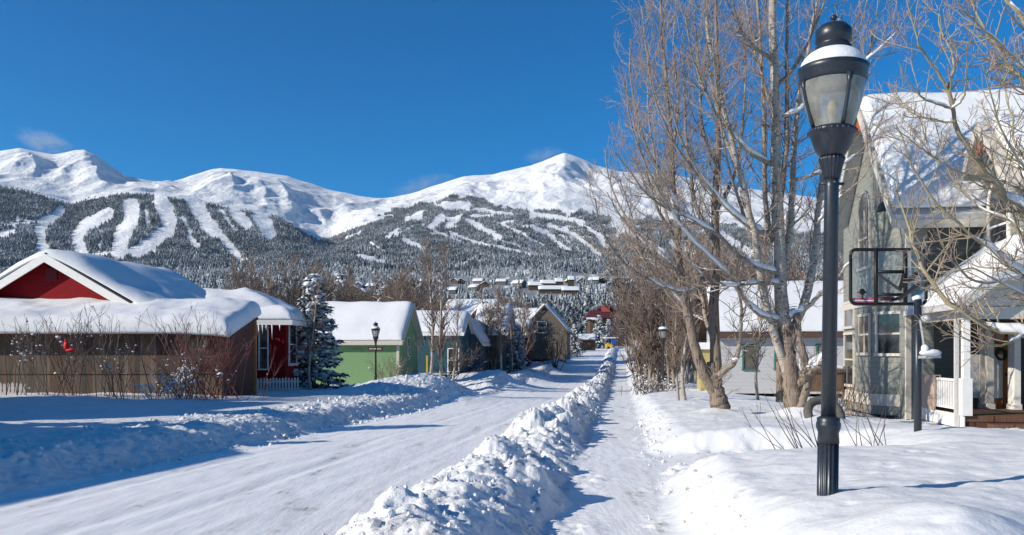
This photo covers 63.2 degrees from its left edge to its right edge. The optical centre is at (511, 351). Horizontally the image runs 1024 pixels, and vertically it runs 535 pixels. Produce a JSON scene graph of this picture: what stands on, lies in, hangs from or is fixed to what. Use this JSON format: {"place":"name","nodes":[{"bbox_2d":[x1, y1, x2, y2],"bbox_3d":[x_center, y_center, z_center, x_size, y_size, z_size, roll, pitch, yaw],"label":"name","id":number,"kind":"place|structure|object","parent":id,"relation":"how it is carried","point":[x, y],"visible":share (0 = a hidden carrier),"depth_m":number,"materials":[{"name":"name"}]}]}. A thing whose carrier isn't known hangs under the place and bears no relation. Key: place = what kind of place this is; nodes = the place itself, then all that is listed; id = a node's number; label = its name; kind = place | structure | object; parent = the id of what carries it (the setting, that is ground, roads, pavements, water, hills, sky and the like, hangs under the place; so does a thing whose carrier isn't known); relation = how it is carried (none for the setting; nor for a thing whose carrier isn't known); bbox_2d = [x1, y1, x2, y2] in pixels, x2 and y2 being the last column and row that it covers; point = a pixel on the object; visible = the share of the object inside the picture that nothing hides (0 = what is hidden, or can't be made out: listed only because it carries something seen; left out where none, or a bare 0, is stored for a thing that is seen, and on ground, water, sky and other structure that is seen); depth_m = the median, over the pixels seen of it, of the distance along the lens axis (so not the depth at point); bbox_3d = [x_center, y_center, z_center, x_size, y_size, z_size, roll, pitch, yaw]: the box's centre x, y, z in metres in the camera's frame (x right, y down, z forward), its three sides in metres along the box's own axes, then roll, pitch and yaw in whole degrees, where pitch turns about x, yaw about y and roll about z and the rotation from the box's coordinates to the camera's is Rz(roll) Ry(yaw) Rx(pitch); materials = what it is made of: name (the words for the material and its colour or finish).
{"place":"outdoors","nodes":[
{"label":"outdoors","id":0,"kind":"place"},
{"bbox_2d":[0,348,597,494],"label":"snowy verge ground","id":1,"kind":"structure","parent":0,"point":[50,417],"depth_m":20.82,"materials":[{"name":"snow"}]},
{"bbox_2d":[0,382,29,394],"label":"picket fence","id":2,"kind":"object","parent":1,"relation":"on","point":[12,387],"visible":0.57,"depth_m":30.15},
{"bbox_2d":[2,318,40,394],"bbox_3d":[-17.535,0.223,29.899,1.316,2.871,1.608,0,0,-34],"label":"bare shrub","id":3,"kind":"object","parent":1,"relation":"on","point":[19,351],"visible":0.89,"depth_m":29.67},
{"bbox_2d":[1,302,104,395],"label":"bare shrub","id":4,"kind":"object","parent":1,"relation":"on","point":[32,353],"visible":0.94,"depth_m":29.79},
{"bbox_2d":[29,303,95,395],"bbox_3d":[-16.185,-0.040,29.898,2.117,3.422,2.804,0,0,-31],"label":"bare shrub","id":5,"kind":"object","parent":1,"relation":"on","point":[68,361],"visible":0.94,"depth_m":29.49,"materials":[{"name":"plant"}]},
{"bbox_2d":[48,306,162,397],"bbox_3d":[-14.416,-0.015,29.910,3.354,3.421,3.243,0,0,-43],"label":"bare shrub","id":6,"kind":"object","parent":1,"relation":"on","point":[106,364],"visible":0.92,"depth_m":29.80,"materials":[{"name":"plant"}]},
{"bbox_2d":[92,343,165,398],"bbox_3d":[-13.660,0.670,29.824,2.556,2.101,1.422,0,0,-31],"label":"bare shrub","id":7,"kind":"object","parent":1,"relation":"on","point":[109,367],"visible":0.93,"depth_m":29.52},
{"bbox_2d":[0,297,260,395],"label":"plank shed","id":8,"kind":"structure","parent":1,"relation":"on","point":[239,317],"depth_m":33.00,"materials":[{"name":"brown wood"}]},
{"bbox_2d":[123,379,184,399],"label":"snowberry shrub","id":9,"kind":"object","parent":1,"relation":"on","point":[154,391],"visible":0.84,"depth_m":29.26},
{"bbox_2d":[0,249,318,388],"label":"red house","id":10,"kind":"structure","parent":1,"relation":"on","point":[54,274],"depth_m":37.42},
{"bbox_2d":[258,326,268,369],"bbox_3d":[-12.118,-0.188,40.555,0.535,2.140,0.090,0,0,0],"label":"window","id":11,"kind":"structure","parent":10,"relation":"in","point":[263,346],"depth_m":40.58,"materials":[{"name":"white paint"}]},
{"bbox_2d":[288,325,297,365],"bbox_3d":[-11.005,-0.382,41.900,0.090,2.140,1.600,0,0,0],"label":"window","id":12,"kind":"structure","parent":10,"relation":"in","point":[292,329],"depth_m":41.83,"materials":[{"name":"white paint"}]},
{"bbox_2d":[135,305,216,398],"bbox_3d":[-11.804,-0.004,30.139,2.473,3.617,3.169,0,0,-44],"label":"bare shrub","id":13,"kind":"object","parent":1,"relation":"on","point":[197,367],"visible":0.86,"depth_m":30.01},
{"bbox_2d":[150,353,267,400],"bbox_3d":[-11.138,0.919,29.734,4.156,1.799,3.252,0,0,0],"label":"snowberry shrub","id":14,"kind":"object","parent":1,"relation":"on","point":[182,372],"visible":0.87,"depth_m":29.58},
{"bbox_2d":[124,312,309,399],"bbox_3d":[-11.205,0.147,31.318,6.237,3.382,6.398,0,0,0],"label":"dogwood shrub","id":15,"kind":"object","parent":1,"relation":"on","point":[216,360],"visible":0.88,"depth_m":30.95,"materials":[{"name":"plant"}]},
{"bbox_2d":[219,249,284,299],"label":"bare tree","id":16,"kind":"object","parent":1,"relation":"on","point":[249,280],"visible":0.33,"depth_m":83.92,"materials":[{"name":"brown plant"}]},
{"bbox_2d":[257,377,300,390],"bbox_3d":[-11.143,1.490,39.029,2.455,0.620,0.055,0,0,-24],"label":"picket fence","id":17,"kind":"object","parent":1,"relation":"on","point":[273,381],"visible":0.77,"depth_m":39.10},
{"bbox_2d":[266,244,332,309],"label":"bare tree","id":18,"kind":"object","parent":1,"relation":"on","point":[294,288],"visible":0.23,"depth_m":84.70,"materials":[{"name":"brown plant"}]},
{"bbox_2d":[296,274,328,389],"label":"bare aspen","id":19,"kind":"object","parent":1,"relation":"on","point":[311,343],"visible":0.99,"depth_m":41.64,"materials":[{"name":"brown plant"}]},
{"bbox_2d":[297,256,342,300],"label":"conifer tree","id":20,"kind":"object","parent":1,"relation":"on","point":[330,297],"visible":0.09,"depth_m":90.41,"materials":[{"name":"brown plant"}]},
{"bbox_2d":[293,271,349,388],"bbox_3d":[-10.344,-0.904,43.668,4.842,6.603,3.917,0,0,-23],"label":"spruce tree","id":21,"kind":"object","parent":1,"relation":"on","point":[330,342],"visible":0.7,"depth_m":43.16,"materials":[{"name":"green plant"}]},
{"bbox_2d":[313,268,366,301],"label":"tree","id":22,"kind":"object","parent":1,"relation":"on","point":[339,296],"visible":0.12,"depth_m":86.39,"materials":[{"name":"brown plant"}]},
{"bbox_2d":[332,273,356,298],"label":"spruce tree","id":23,"kind":"object","parent":1,"relation":"on","point":[340,276],"visible":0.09,"depth_m":139.35,"materials":[{"name":"white plant"}]},
{"bbox_2d":[332,263,357,301],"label":"tree","id":24,"kind":"object","parent":1,"relation":"on","point":[349,274],"visible":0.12,"depth_m":116.81,"materials":[{"name":"brown plant"}]},
{"bbox_2d":[336,279,374,301],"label":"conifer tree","id":25,"kind":"object","parent":1,"relation":"on","point":[360,299],"visible":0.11,"depth_m":92.42,"materials":[{"name":"brown plant"}]},
{"bbox_2d":[344,273,379,301],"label":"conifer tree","id":26,"kind":"object","parent":1,"relation":"on","point":[372,289],"visible":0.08,"depth_m":116.12,"materials":[{"name":"brown plant"}]},
{"bbox_2d":[315,301,424,384],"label":"green house","id":27,"kind":"structure","parent":1,"relation":"on","point":[399,326],"depth_m":58.10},
{"bbox_2d":[371,321,379,379],"bbox_3d":[-8.930,0.408,54.500,0.588,4.823,0.588,0,0,-3],"label":"street lamp","id":28,"kind":"object","parent":1,"relation":"on","point":[375,329],"visible":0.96,"depth_m":54.41,"materials":[{"name":"black metal"}]},
{"bbox_2d":[9,373,745,534],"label":"snow clods","id":29,"kind":"object","parent":1,"relation":"on","point":[368,523],"visible":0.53,"depth_m":15.41,"materials":[{"name":"snow"}]},
{"bbox_2d":[366,351,411,378],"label":"shrub","id":30,"kind":"object","parent":1,"relation":"on","point":[391,371],"visible":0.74,"depth_m":55.94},
{"bbox_2d":[370,272,411,301],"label":"tree","id":31,"kind":"object","parent":1,"relation":"on","point":[379,290],"visible":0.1,"depth_m":102.06,"materials":[{"name":"brown plant"}]},
{"bbox_2d":[384,246,440,309],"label":"bare tree","id":32,"kind":"object","parent":1,"relation":"on","point":[403,290],"visible":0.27,"depth_m":83.88,"materials":[{"name":"brown plant"}]},
{"bbox_2d":[393,257,436,309],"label":"tree","id":33,"kind":"object","parent":1,"relation":"on","point":[411,269],"visible":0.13,"depth_m":99.31,"materials":[{"name":"brown plant"}]},
{"bbox_2d":[413,230,451,373],"bbox_3d":[-5.361,-2.753,56.657,2.832,11.497,2.319,0,0,-6],"label":"bare aspen","id":34,"kind":"object","parent":1,"relation":"on","point":[432,328],"visible":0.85,"depth_m":56.71,"materials":[{"name":"brown plant"}]},
{"bbox_2d":[422,235,457,375],"bbox_3d":[-4.641,-2.448,56.011,2.171,10.930,2.676,0,0,21],"label":"bare aspen","id":35,"kind":"object","parent":1,"relation":"on","point":[441,335],"visible":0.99,"depth_m":55.82,"materials":[{"name":"brown plant"}]},
{"bbox_2d":[416,310,474,372],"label":"house","id":36,"kind":"structure","parent":1,"relation":"on","point":[467,329],"depth_m":75.32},
{"bbox_2d":[447,348,458,371],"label":"window","id":37,"kind":"structure","parent":36,"relation":"in","point":[449,352],"depth_m":74.99,"materials":[{"name":"white paint"}]},
{"bbox_2d":[443,291,466,380],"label":"bare aspen","id":38,"kind":"object","parent":1,"relation":"on","point":[455,360],"visible":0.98,"depth_m":58.15,"materials":[{"name":"brown plant"}]},
{"bbox_2d":[419,337,490,379],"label":"bare shrub","id":39,"kind":"object","parent":1,"relation":"on","point":[460,368],"visible":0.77,"depth_m":66.09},
{"bbox_2d":[443,299,500,312],"bbox_3d":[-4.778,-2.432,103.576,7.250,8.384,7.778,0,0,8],"label":"roof","id":40,"kind":"structure","parent":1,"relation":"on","point":[470,305],"depth_m":102.54,"materials":[{"name":"white"}]},
{"bbox_2d":[471,319,491,370],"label":"grey house","id":41,"kind":"structure","parent":1,"relation":"on","point":[480,336],"depth_m":80.15,"materials":[{"name":"blue"}]},
{"bbox_2d":[473,283,515,369],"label":"bare tree","id":42,"kind":"object","parent":1,"relation":"on","point":[494,352],"visible":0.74,"depth_m":83.98,"materials":[{"name":"brown plant"}]},
{"bbox_2d":[475,303,515,369],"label":"blue house","id":43,"kind":"structure","parent":1,"relation":"on","point":[504,357],"depth_m":85.41,"materials":[{"name":"grey"}]},
{"bbox_2d":[490,281,509,370],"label":"bare aspen","id":44,"kind":"object","parent":1,"relation":"on","point":[500,339],"visible":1,"depth_m":78.39,"materials":[{"name":"brown plant"}]},
{"bbox_2d":[503,307,516,371],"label":"bare aspen","id":45,"kind":"object","parent":1,"relation":"on","point":[511,343],"visible":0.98,"depth_m":79.85,"materials":[{"name":"brown plant"}]},
{"bbox_2d":[503,324,533,372],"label":"spruce tree","id":46,"kind":"object","parent":1,"relation":"on","point":[520,362],"visible":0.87,"depth_m":85.71,"materials":[{"name":"green plant"}]},
{"bbox_2d":[515,318,534,365],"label":"house","id":47,"kind":"structure","parent":1,"relation":"on","point":[530,351],"depth_m":110.67,"materials":[{"name":"green"}]},
{"bbox_2d":[515,294,546,354],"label":"bare tree","id":48,"kind":"object","parent":1,"relation":"on","point":[525,329],"visible":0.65,"depth_m":97.29,"materials":[{"name":"brown plant"}]},
{"bbox_2d":[514,308,551,328],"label":"beige house","id":49,"kind":"structure","parent":1,"relation":"on","point":[533,310],"depth_m":122.39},
{"bbox_2d":[524,323,574,369],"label":"bare shrub","id":50,"kind":"object","parent":1,"relation":"on","point":[557,353],"visible":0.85,"depth_m":104.28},
{"bbox_2d":[570,324,584,355],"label":"spruce tree","id":51,"kind":"object","parent":1,"relation":"on","point":[576,345],"visible":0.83,"depth_m":149.66,"materials":[{"name":"white plant"}]},
{"bbox_2d":[572,334,596,349],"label":"dark shed","id":52,"kind":"structure","parent":1,"relation":"on","point":[589,341],"depth_m":187.32,"materials":[{"name":"brown"}]},
{"bbox_2d":[592,315,609,348],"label":"spruce tree","id":53,"kind":"object","parent":1,"relation":"on","point":[600,334],"visible":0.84,"depth_m":299.26,"materials":[{"name":"white plant"}]},
{"bbox_2d":[0,348,609,534],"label":"road","id":54,"kind":"structure","parent":0,"point":[330,481],"depth_m":13.09,"materials":[{"name":"snow"}]},
{"bbox_2d":[0,148,840,348],"bbox_3d":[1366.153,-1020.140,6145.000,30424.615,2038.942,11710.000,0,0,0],"label":"mountains","id":55,"kind":"structure","parent":0,"point":[310,209],"depth_m":5608.28,"materials":[{"name":"snow"}]},
{"bbox_2d":[0,184,843,273],"bbox_3d":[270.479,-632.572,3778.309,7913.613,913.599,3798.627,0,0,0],"label":"forest","id":56,"kind":"object","parent":55,"relation":"on","point":[183,251],"visible":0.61,"depth_m":3283.20,"materials":[{"name":"plant"}]},
{"bbox_2d":[0,263,843,320],"bbox_3d":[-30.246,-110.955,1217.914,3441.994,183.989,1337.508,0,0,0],"label":"valley forest","id":57,"kind":"object","parent":55,"relation":"on","point":[565,301],"visible":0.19,"depth_m":1085.56,"materials":[{"name":"plant"}]},
{"bbox_2d":[538,285,566,292],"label":"hillside lodge","id":58,"kind":"structure","parent":55,"relation":"on","point":[549,288],"depth_m":837.35,"materials":[{"name":"brown"}]},
{"bbox_2d":[561,286,580,295],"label":"hillside lodge","id":59,"kind":"structure","parent":55,"relation":"on","point":[572,290],"depth_m":804.02,"materials":[{"name":"brown"}]},
{"bbox_2d":[583,306,631,345],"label":"red lodge","id":60,"kind":"structure","parent":55,"relation":"on","point":[604,312],"depth_m":330.00,"materials":[{"name":"brown"}]},
{"bbox_2d":[331,346,618,534],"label":"snowbank","id":61,"kind":"structure","parent":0,"point":[523,495],"depth_m":10.36,"materials":[{"name":"snow"}]},
{"bbox_2d":[603,319,618,347],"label":"spruce tree","id":62,"kind":"object","parent":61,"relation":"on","point":[607,329],"visible":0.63,"depth_m":304.40,"materials":[{"name":"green plant"}]},
{"bbox_2d":[0,0,1023,197],"label":"sky","id":63,"kind":"structure","parent":0,"point":[366,98],"materials":[{"name":"blue"}]},
{"bbox_2d":[530,304,572,359],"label":"beige house","id":64,"kind":"structure","parent":0,"point":[551,317],"depth_m":119.93,"materials":[{"name":"wood"}]},
{"bbox_2d":[550,349,664,534],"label":"sidewalk","id":65,"kind":"structure","parent":0,"point":[611,491],"depth_m":12.77,"materials":[{"name":"snow"}]},
{"bbox_2d":[697,280,843,393],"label":"white house","id":66,"kind":"structure","parent":0,"point":[742,371],"depth_m":44.82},
{"bbox_2d":[742,344,756,369],"bbox_3d":[12.776,0.290,44.749,0.805,1.400,0.090,0,0,8],"label":"window","id":67,"kind":"structure","parent":66,"relation":"in","point":[747,362],"depth_m":44.78,"materials":[{"name":"green paint"}]},
{"bbox_2d":[623,347,1023,534],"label":"snowy lawn ground","id":68,"kind":"structure","parent":0,"point":[932,478],"depth_m":9.61,"materials":[{"name":"snow"}]},
{"bbox_2d":[609,285,646,382],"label":"bare tree","id":69,"kind":"object","parent":68,"relation":"on","point":[627,349],"visible":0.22,"depth_m":66.18,"materials":[{"name":"brown plant"}]},
{"bbox_2d":[600,234,664,342],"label":"bare tree","id":70,"kind":"object","parent":68,"relation":"on","point":[618,284],"visible":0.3,"depth_m":78.31,"materials":[{"name":"brown plant"}]},
{"bbox_2d":[612,256,655,334],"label":"bare tree","id":71,"kind":"object","parent":68,"relation":"on","point":[626,289],"visible":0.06,"depth_m":100.37,"materials":[{"name":"brown plant"}]},
{"bbox_2d":[612,268,665,389],"bbox_3d":[8.451,-1.397,53.341,4.339,8.081,3.826,0,0,13],"label":"bare tree","id":72,"kind":"object","parent":68,"relation":"on","point":[649,344],"visible":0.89,"depth_m":53.07,"materials":[{"name":"brown plant"}]},
{"bbox_2d":[627,253,678,387],"bbox_3d":[9.422,-2.123,54.378,4.232,9.482,2.702,0,0,12],"label":"bare tree","id":73,"kind":"object","parent":68,"relation":"on","point":[657,372],"visible":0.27,"depth_m":54.30,"materials":[{"name":"brown plant"}]},
{"bbox_2d":[621,375,685,394],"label":"shrub","id":74,"kind":"object","parent":68,"relation":"on","point":[636,385],"visible":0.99,"depth_m":45.93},
{"bbox_2d":[635,335,671,386],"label":"spruce tree","id":75,"kind":"object","parent":68,"relation":"on","point":[645,375],"visible":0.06,"depth_m":57.70,"materials":[{"name":"green plant"}]},
{"bbox_2d":[617,233,707,381],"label":"bare tree","id":76,"kind":"object","parent":68,"relation":"on","point":[663,291],"visible":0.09,"depth_m":70.30,"materials":[{"name":"brown plant"}]},
{"bbox_2d":[658,323,667,386],"bbox_3d":[9.077,0.571,50.000,0.588,4.823,0.588,0,0,-3],"label":"street lamp","id":77,"kind":"object","parent":68,"relation":"on","point":[662,331],"visible":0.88,"depth_m":49.91,"materials":[{"name":"metal"}]},
{"bbox_2d":[643,376,690,391],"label":"shrub","id":78,"kind":"object","parent":68,"relation":"on","point":[673,386],"visible":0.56,"depth_m":47.08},
{"bbox_2d":[652,270,682,388],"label":"bare tree","id":79,"kind":"object","parent":68,"relation":"on","point":[669,355],"visible":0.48,"depth_m":51.52,"materials":[{"name":"brown plant"}]},
{"bbox_2d":[661,296,685,399],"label":"bare aspen","id":80,"kind":"object","parent":68,"relation":"on","point":[676,362],"visible":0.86,"depth_m":34.76,"materials":[{"name":"brown plant"}]},
{"bbox_2d":[564,0,796,408],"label":"cottonwood tree","id":81,"kind":"object","parent":68,"relation":"on","point":[712,372],"visible":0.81,"depth_m":24.27,"materials":[{"name":"brown plant"}]},
{"bbox_2d":[669,278,701,397],"bbox_3d":[7.524,-0.757,36.787,1.451,5.928,1.177,0,0,-33],"label":"bare aspen","id":82,"kind":"object","parent":68,"relation":"on","point":[682,338],"visible":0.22,"depth_m":36.73,"materials":[{"name":"brown plant"}]},
{"bbox_2d":[667,239,707,399],"bbox_3d":[7.436,-1.259,34.594,1.941,6.984,1.683,0,0,4],"label":"bare aspen","id":83,"kind":"object","parent":68,"relation":"on","point":[683,357],"visible":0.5,"depth_m":34.48,"materials":[{"name":"brown plant"}]},
{"bbox_2d":[667,257,711,380],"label":"bare tree","id":84,"kind":"object","parent":68,"relation":"on","point":[689,365],"visible":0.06,"depth_m":68.07,"materials":[{"name":"brown plant"}]},
{"bbox_2d":[663,229,727,382],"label":"bare tree","id":85,"kind":"object","parent":68,"relation":"on","point":[691,359],"visible":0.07,"depth_m":67.15,"materials":[{"name":"brown plant"}]},
{"bbox_2d":[696,236,750,283],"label":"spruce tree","id":86,"kind":"object","parent":68,"relation":"on","point":[733,268],"visible":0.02,"depth_m":71.31,"materials":[{"name":"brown plant"}]},
{"bbox_2d":[711,232,771,281],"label":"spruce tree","id":87,"kind":"object","parent":68,"relation":"on","point":[730,256],"visible":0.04,"depth_m":84.38,"materials":[{"name":"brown plant"}]},
{"bbox_2d":[736,233,772,281],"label":"tree","id":88,"kind":"object","parent":68,"relation":"on","point":[761,251],"visible":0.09,"depth_m":79.74,"materials":[{"name":"brown plant"}]},
{"bbox_2d":[741,262,771,399],"bbox_3d":[10.847,-0.871,36.142,1.736,6.249,1.506,0,0,-12],"label":"bare aspen","id":89,"kind":"object","parent":68,"relation":"on","point":[759,340],"visible":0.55,"depth_m":36.05,"materials":[{"name":"brown plant"}]},
{"bbox_2d":[607,0,933,408],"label":"aspen tree","id":90,"kind":"object","parent":68,"relation":"on","point":[784,324],"visible":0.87,"depth_m":22.70,"materials":[{"name":"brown plant"}]},
{"bbox_2d":[740,373,816,448],"bbox_3d":[4.120,0.954,12.735,1.282,1.320,1.050,0,0,0],"label":"bare shrub","id":91,"kind":"object","parent":68,"relation":"on","point":[795,440],"visible":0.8,"depth_m":12.66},
{"bbox_2d":[788,247,843,280],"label":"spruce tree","id":92,"kind":"object","parent":68,"relation":"on","point":[820,278],"visible":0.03,"depth_m":81.57,"materials":[{"name":"brown plant"}]},
{"bbox_2d":[802,365,845,391],"bbox_3d":[11.274,0.957,30.565,1.484,0.948,1.270,0,0,0],"label":"plank bin","id":93,"kind":"object","parent":68,"relation":"on","point":[816,387],"visible":0.22,"depth_m":30.00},
{"bbox_2d":[803,396,845,418],"bbox_3d":[7.358,1.478,19.600,0.967,0.864,0.709,0,0,0],"label":"old tyre","id":94,"kind":"object","parent":68,"relation":"on","point":[815,401],"visible":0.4,"depth_m":19.62,"materials":[{"name":"grey rubber"}]},
{"bbox_2d":[798,15,869,495],"bbox_3d":[2.817,-0.547,7.300,0.588,4.824,0.588,0,0,13],"label":"street lamp","id":95,"kind":"object","parent":68,"relation":"on","point":[833,69],"visible":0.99,"depth_m":7.22,"materials":[{"name":"metal"}]},
{"bbox_2d":[816,373,878,416],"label":"dry grass clump","id":96,"kind":"object","parent":68,"relation":"on","point":[848,397],"visible":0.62,"depth_m":25.90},
{"bbox_2d":[838,404,885,445],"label":"bare shrub","id":97,"kind":"object","parent":68,"relation":"on","point":[866,431],"visible":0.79,"depth_m":11.97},
{"bbox_2d":[849,248,941,431],"bbox_3d":[7.288,-0.122,15.600,1.562,3.697,1.028,0,0,42],"label":"basketball hoop","id":98,"kind":"object","parent":68,"relation":"on","point":[920,349],"visible":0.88,"depth_m":15.56,"materials":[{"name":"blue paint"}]},
{"bbox_2d":[838,88,1023,428],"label":"victorian house","id":99,"kind":"structure","parent":68,"relation":"on","point":[878,345],"depth_m":25.34,"materials":[{"name":"grey"}]},
{"bbox_2d":[842,301,854,328],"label":"window","id":100,"kind":"structure","parent":99,"relation":"in","point":[848,315],"depth_m":29.57,"materials":[{"name":"beige paint"}]},
{"bbox_2d":[843,332,854,386],"bbox_3d":[11.950,0.264,29.557,0.090,1.930,1.525,0,0,9],"label":"window","id":101,"kind":"structure","parent":99,"relation":"in","point":[848,337],"depth_m":29.52,"materials":[{"name":"beige paint"}]},
{"bbox_2d":[856,313,870,354],"bbox_3d":[11.664,-0.579,27.614,0.090,1.380,1.325,0,0,7],"label":"window","id":102,"kind":"structure","parent":99,"relation":"in","point":[864,320],"depth_m":27.57,"materials":[{"name":"beige paint"}]},
{"bbox_2d":[856,190,870,271],"bbox_3d":[11.664,-4.038,27.614,0.090,2.630,1.325,0,0,7],"label":"window","id":103,"kind":"structure","parent":99,"relation":"in","point":[864,205],"depth_m":27.57,"materials":[{"name":"glass"}]},
{"bbox_2d":[874,311,900,355],"bbox_3d":[11.944,-0.580,26.280,0.090,1.420,1.175,0,0,-27],"label":"window","id":104,"kind":"structure","parent":99,"relation":"in","point":[887,333],"depth_m":26.40,"materials":[{"name":"glass"}]},
{"bbox_2d":[922,374,940,409],"bbox_3d":[12.264,1.155,24.364,0.185,1.000,1.050,0,0,8],"label":"rug","id":105,"kind":"object","parent":99,"relation":"hanging from","point":[928,391],"visible":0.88,"depth_m":24.21,"materials":[{"name":"beige fabric"}]},
{"bbox_2d":[987,177,1009,242],"bbox_3d":[13.894,-3.913,23.822,0.090,2.165,1.450,0,0,8],"label":"window","id":106,"kind":"structure","parent":99,"relation":"in","point":[997,225],"depth_m":23.94,"materials":[{"name":"white paint"}]},
{"bbox_2d":[994,336,1007,407],"bbox_3d":[14.648,0.600,24.840,0.535,2.150,0.140,0,0,0],"label":"door","id":107,"kind":"structure","parent":99,"relation":"in","point":[999,402],"depth_m":24.86,"materials":[{"name":"orange wood"}]},
{"bbox_2d":[859,0,1023,379],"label":"cottonwood tree","id":108,"kind":"object","parent":68,"relation":"on","point":[1010,200],"visible":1,"depth_m":11.06,"materials":[{"name":"brown plant"}]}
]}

